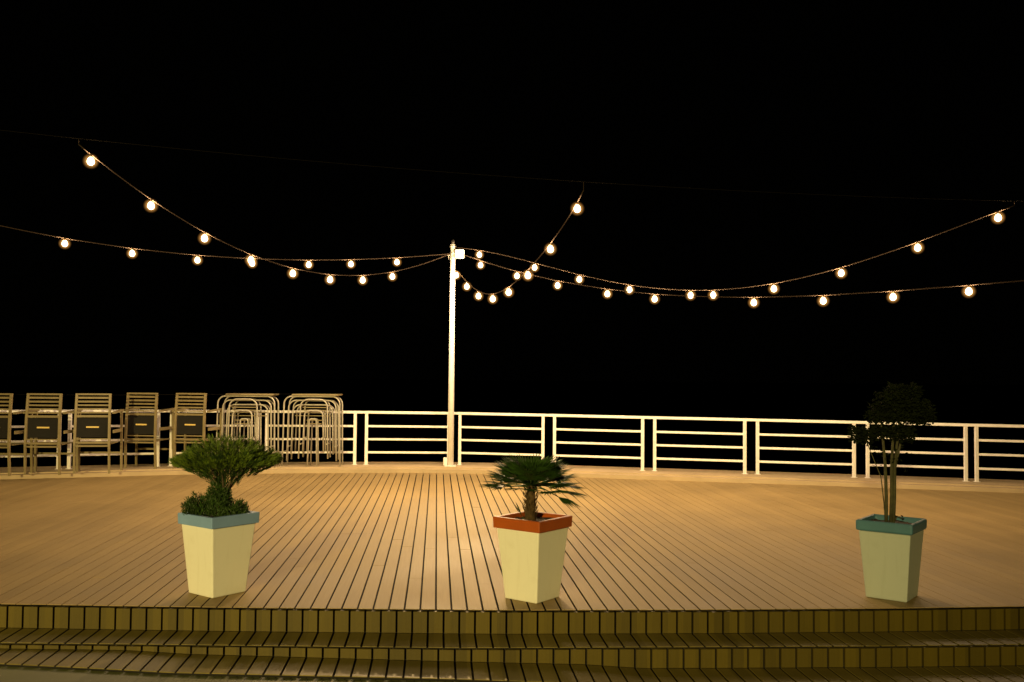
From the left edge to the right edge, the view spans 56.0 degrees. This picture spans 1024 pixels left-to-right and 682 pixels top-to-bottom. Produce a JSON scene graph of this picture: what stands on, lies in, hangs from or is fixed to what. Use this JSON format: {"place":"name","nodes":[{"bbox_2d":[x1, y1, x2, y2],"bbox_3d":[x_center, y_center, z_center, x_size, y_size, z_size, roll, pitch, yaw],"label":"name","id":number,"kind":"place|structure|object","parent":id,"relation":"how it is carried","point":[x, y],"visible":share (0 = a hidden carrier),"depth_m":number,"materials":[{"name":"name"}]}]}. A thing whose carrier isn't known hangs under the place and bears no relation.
{"place":"outdoors","nodes":[
{"label":"outdoors","id":0,"kind":"place"},
{"bbox_2d":[0,666,458,681],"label":"paving","id":1,"kind":"structure","parent":0,"point":[17,674],"depth_m":6.18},
{"bbox_2d":[0,376,1023,479],"bbox_3d":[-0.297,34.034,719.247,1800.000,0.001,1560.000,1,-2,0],"label":"sea","id":2,"kind":"structure","parent":0,"point":[978,404],"depth_m":195.30,"materials":[{"name":"black liquid"}]},
{"bbox_2d":[0,475,1023,634],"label":"deck base","id":3,"kind":"object","parent":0,"point":[491,611],"visible":0.12,"depth_m":7.59,"materials":[{"name":"brown wood"}]},
{"bbox_2d":[0,473,1023,609],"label":"deck","id":4,"kind":"structure","parent":3,"relation":"on","point":[59,537],"depth_m":9.70,"materials":[{"name":"brown wood"}]},
{"bbox_2d":[178,510,259,597],"bbox_3d":[-2.277,1.636,7.453,0.440,0.615,0.440,-1,-3,37],"label":"planter","id":5,"kind":"object","parent":4,"relation":"on","point":[217,553],"visible":0.86,"depth_m":7.32,"materials":[{"name":"beige paint"}]},
{"bbox_2d":[168,431,284,516],"bbox_3d":[-2.217,1.031,7.474,0.880,0.673,0.885,1,-2,0],"label":"flat topped shrub","id":6,"kind":"object","parent":5,"relation":"in","point":[232,460],"visible":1,"depth_m":7.38,"materials":[{"name":"green plant"}]},
{"bbox_2d":[493,511,571,603],"bbox_3d":[0.158,1.652,7.367,0.440,0.620,0.440,-1,-3,37],"label":"planter","id":7,"kind":"object","parent":4,"relation":"on","point":[532,553],"visible":0.92,"depth_m":7.24,"materials":[{"name":"beige paint"}]},
{"bbox_2d":[480,453,588,520],"bbox_3d":[0.169,1.133,7.387,0.812,0.536,0.797,-1,-3,44],"label":"fan palm","id":8,"kind":"object","parent":7,"relation":"in","point":[530,474],"visible":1,"depth_m":7.29,"materials":[{"name":"green plant"}]},
{"bbox_2d":[856,514,926,601],"bbox_3d":[2.965,1.692,7.516,0.429,0.600,0.429,-1,-3,37],"label":"planter","id":9,"kind":"object","parent":4,"relation":"on","point":[891,553],"visible":0.95,"depth_m":7.38,"materials":[{"name":"beige paint"}]},
{"bbox_2d":[0,462,1023,492],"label":"kerb","id":10,"kind":"structure","parent":3,"relation":"on","point":[910,482],"depth_m":15.86,"materials":[{"name":"concrete"}]},
{"bbox_2d":[0,393,34,475],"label":"slatted chair","id":11,"kind":"object","parent":10,"relation":"on","point":[5,426],"visible":0.9,"depth_m":14.77,"materials":[{"name":"brown wood"}]},
{"bbox_2d":[22,393,79,474],"bbox_3d":[-7.297,1.456,15.198,0.698,1.264,0.568,1,-2,-2],"label":"slatted chair","id":12,"kind":"object","parent":10,"relation":"on","point":[36,426],"visible":0.97,"depth_m":14.96,"materials":[{"name":"brown wood"}]},
{"bbox_2d":[71,393,123,473],"bbox_3d":[-6.667,1.470,15.442,0.698,1.264,0.568,1,-2,-9],"label":"slatted chair","id":13,"kind":"object","parent":10,"relation":"on","point":[92,427],"visible":0.98,"depth_m":15.21,"materials":[{"name":"brown wood"}]},
{"bbox_2d":[124,393,174,468],"bbox_3d":[-6.162,1.505,16.297,0.698,1.264,0.568,0,-2,6],"label":"slatted chair","id":14,"kind":"object","parent":10,"relation":"on","point":[135,424],"visible":0.97,"depth_m":16.06,"materials":[{"name":"brown wood"}]},
{"bbox_2d":[172,393,222,467],"bbox_3d":[-5.362,1.514,16.366,0.698,1.264,0.568,0,-2,8],"label":"slatted chair","id":15,"kind":"object","parent":10,"relation":"on","point":[193,423],"visible":0.84,"depth_m":16.13,"materials":[{"name":"brown wood"}]},
{"bbox_2d":[227,398,261,448],"bbox_3d":[-4.608,1.505,16.620,0.541,1.035,0.327,1,-2,0],"label":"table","id":16,"kind":"object","parent":10,"relation":"on","point":[235,407],"visible":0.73,"depth_m":16.48,"materials":[{"name":"metal"}]},
{"bbox_2d":[239,418,250,448],"bbox_3d":[-4.592,1.737,16.572,0.199,0.827,0.227,1,-2,0],"label":"stacking chair frame","id":17,"kind":"object","parent":10,"relation":"on","point":[247,419],"visible":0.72,"depth_m":16.48,"materials":[{"name":"metal"}]},
{"bbox_2d":[231,409,255,441],"bbox_3d":[-4.613,1.542,16.569,0.393,0.735,0.287,1,-2,0],"label":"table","id":18,"kind":"object","parent":17,"relation":"on","point":[251,420],"visible":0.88,"depth_m":16.45,"materials":[{"name":"metal"}]},
{"bbox_2d":[216,393,278,466],"bbox_3d":[-4.567,1.539,16.694,1.040,1.251,0.490,1,-2,0],"label":"stacking table","id":19,"kind":"object","parent":10,"relation":"on","point":[269,395],"visible":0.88,"depth_m":16.51,"materials":[{"name":"metal"}]},
{"bbox_2d":[13,394,220,394],"bbox_3d":[-5.869,0.879,15.823,4.586,0.021,0.256,2,-2,-27],"label":"cord","id":20,"kind":"object","parent":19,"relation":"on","point":[165,394],"visible":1,"depth_m":16.05,"materials":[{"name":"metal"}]},
{"bbox_2d":[221,399,273,453],"bbox_3d":[-4.565,1.541,16.699,0.897,1.063,0.327,1,-2,0],"label":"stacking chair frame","id":21,"kind":"object","parent":10,"relation":"on","point":[269,401],"visible":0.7,"depth_m":16.55,"materials":[{"name":"metal"}]},
{"bbox_2d":[226,404,269,450],"bbox_3d":[-4.565,1.525,16.720,0.767,0.873,0.287,1,-2,0],"label":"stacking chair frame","id":22,"kind":"object","parent":21,"relation":"on","point":[267,415],"visible":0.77,"depth_m":16.59,"materials":[{"name":"metal"}]},
{"bbox_2d":[281,394,342,466],"bbox_3d":[-3.475,1.554,16.870,1.033,1.251,0.490,1,-2,0],"label":"stacking table","id":23,"kind":"object","parent":10,"relation":"on","point":[318,395],"visible":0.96,"depth_m":16.68,"materials":[{"name":"metal"}]},
{"bbox_2d":[286,399,338,460],"bbox_3d":[-3.477,1.556,16.875,0.889,1.063,0.327,1,-2,0],"label":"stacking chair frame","id":24,"kind":"object","parent":10,"relation":"on","point":[336,416],"visible":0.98,"depth_m":16.73,"materials":[{"name":"metal"}]},
{"bbox_2d":[290,404,334,454],"bbox_3d":[-3.477,1.541,16.896,0.760,0.873,0.287,1,-2,0],"label":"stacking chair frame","id":25,"kind":"object","parent":24,"relation":"on","point":[333,432],"visible":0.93,"depth_m":16.77,"materials":[{"name":"metal"}]},
{"bbox_2d":[307,418,318,465],"bbox_3d":[-3.454,1.753,16.748,0.192,0.827,0.227,1,-2,0],"label":"stacking chair frame","id":26,"kind":"object","parent":10,"relation":"on","point":[317,444],"visible":0.92,"depth_m":16.82,"materials":[{"name":"metal"}]},
{"bbox_2d":[302,410,325,451],"bbox_3d":[-3.429,1.559,16.745,0.386,0.735,0.287,1,-2,0],"label":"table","id":27,"kind":"object","parent":26,"relation":"on","point":[323,420],"visible":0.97,"depth_m":16.62,"materials":[{"name":"metal"}]},
{"bbox_2d":[298,399,330,458],"bbox_3d":[-3.433,1.522,16.796,0.534,1.035,0.327,1,-2,0],"label":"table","id":28,"kind":"object","parent":10,"relation":"on","point":[304,410],"visible":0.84,"depth_m":16.66,"materials":[{"name":"metal"}]},
{"bbox_2d":[443,239,463,466],"bbox_3d":[-1.028,0.198,17.021,0.325,4.015,0.200,1,-2,0],"label":"light pole","id":29,"kind":"object","parent":10,"relation":"on","point":[448,461],"visible":1,"depth_m":16.98,"materials":[{"name":"white metal"}]},
{"bbox_2d":[0,225,449,261],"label":"string lights","id":30,"kind":"object","parent":29,"relation":"hanging from","point":[221,256],"visible":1,"depth_m":15.07,"materials":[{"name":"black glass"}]},
{"bbox_2d":[78,139,450,277],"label":"string lights","id":31,"kind":"object","parent":29,"relation":"hanging from","point":[151,200],"visible":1,"depth_m":12.72,"materials":[{"name":"black glass"}]},
{"bbox_2d":[453,182,583,295],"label":"string lights","id":32,"kind":"object","parent":29,"relation":"hanging from","point":[550,244],"visible":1,"depth_m":12.95,"materials":[{"name":"black glass"}]},
{"bbox_2d":[454,201,1014,292],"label":"string lights","id":33,"kind":"object","parent":29,"relation":"hanging from","point":[997,212],"visible":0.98,"depth_m":13.82,"materials":[{"name":"black glass"}]},
{"bbox_2d":[454,251,1023,299],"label":"string lights","id":34,"kind":"object","parent":29,"relation":"hanging from","point":[754,297],"visible":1,"depth_m":13.57,"materials":[{"name":"black glass"}]},
{"bbox_2d":[0,410,1023,481],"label":"railing","id":35,"kind":"object","parent":10,"relation":"on","point":[977,454],"visible":0.82,"depth_m":16.28,"materials":[{"name":"white metal"}]},
{"bbox_2d":[0,628,1023,668],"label":"step base","id":36,"kind":"object","parent":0,"point":[443,638],"visible":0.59,"depth_m":6.72,"materials":[{"name":"brown wood"}]},
{"bbox_2d":[0,628,1023,647],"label":"step","id":37,"kind":"object","parent":36,"relation":"on","point":[402,639],"visible":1,"depth_m":6.83,"materials":[{"name":"brown wood"}]},
{"bbox_2d":[0,650,1023,681],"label":"step base","id":38,"kind":"object","parent":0,"point":[315,676],"visible":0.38,"depth_m":6.37,"materials":[{"name":"brown wood"}]},
{"bbox_2d":[0,605,1023,667],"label":"step risers","id":39,"kind":"object","parent":38,"relation":"on","point":[66,617],"visible":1,"depth_m":6.96,"materials":[{"name":"brown wood"}]},
{"bbox_2d":[0,649,1023,681],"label":"step","id":40,"kind":"object","parent":38,"relation":"on","point":[159,660],"visible":1,"depth_m":6.48,"materials":[{"name":"brown wood"}]},
{"bbox_2d":[0,0,1023,384],"label":"sky","id":41,"kind":"structure","parent":0,"point":[910,100],"materials":[{"name":"black"}]},
{"bbox_2d":[846,381,937,522],"bbox_3d":[2.993,0.886,7.532,0.644,1.143,0.516,2,-2,-30],"label":"potted tree","id":42,"kind":"object","parent":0,"point":[897,405],"visible":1,"depth_m":7.50,"materials":[{"name":"green plant"}]}
]}

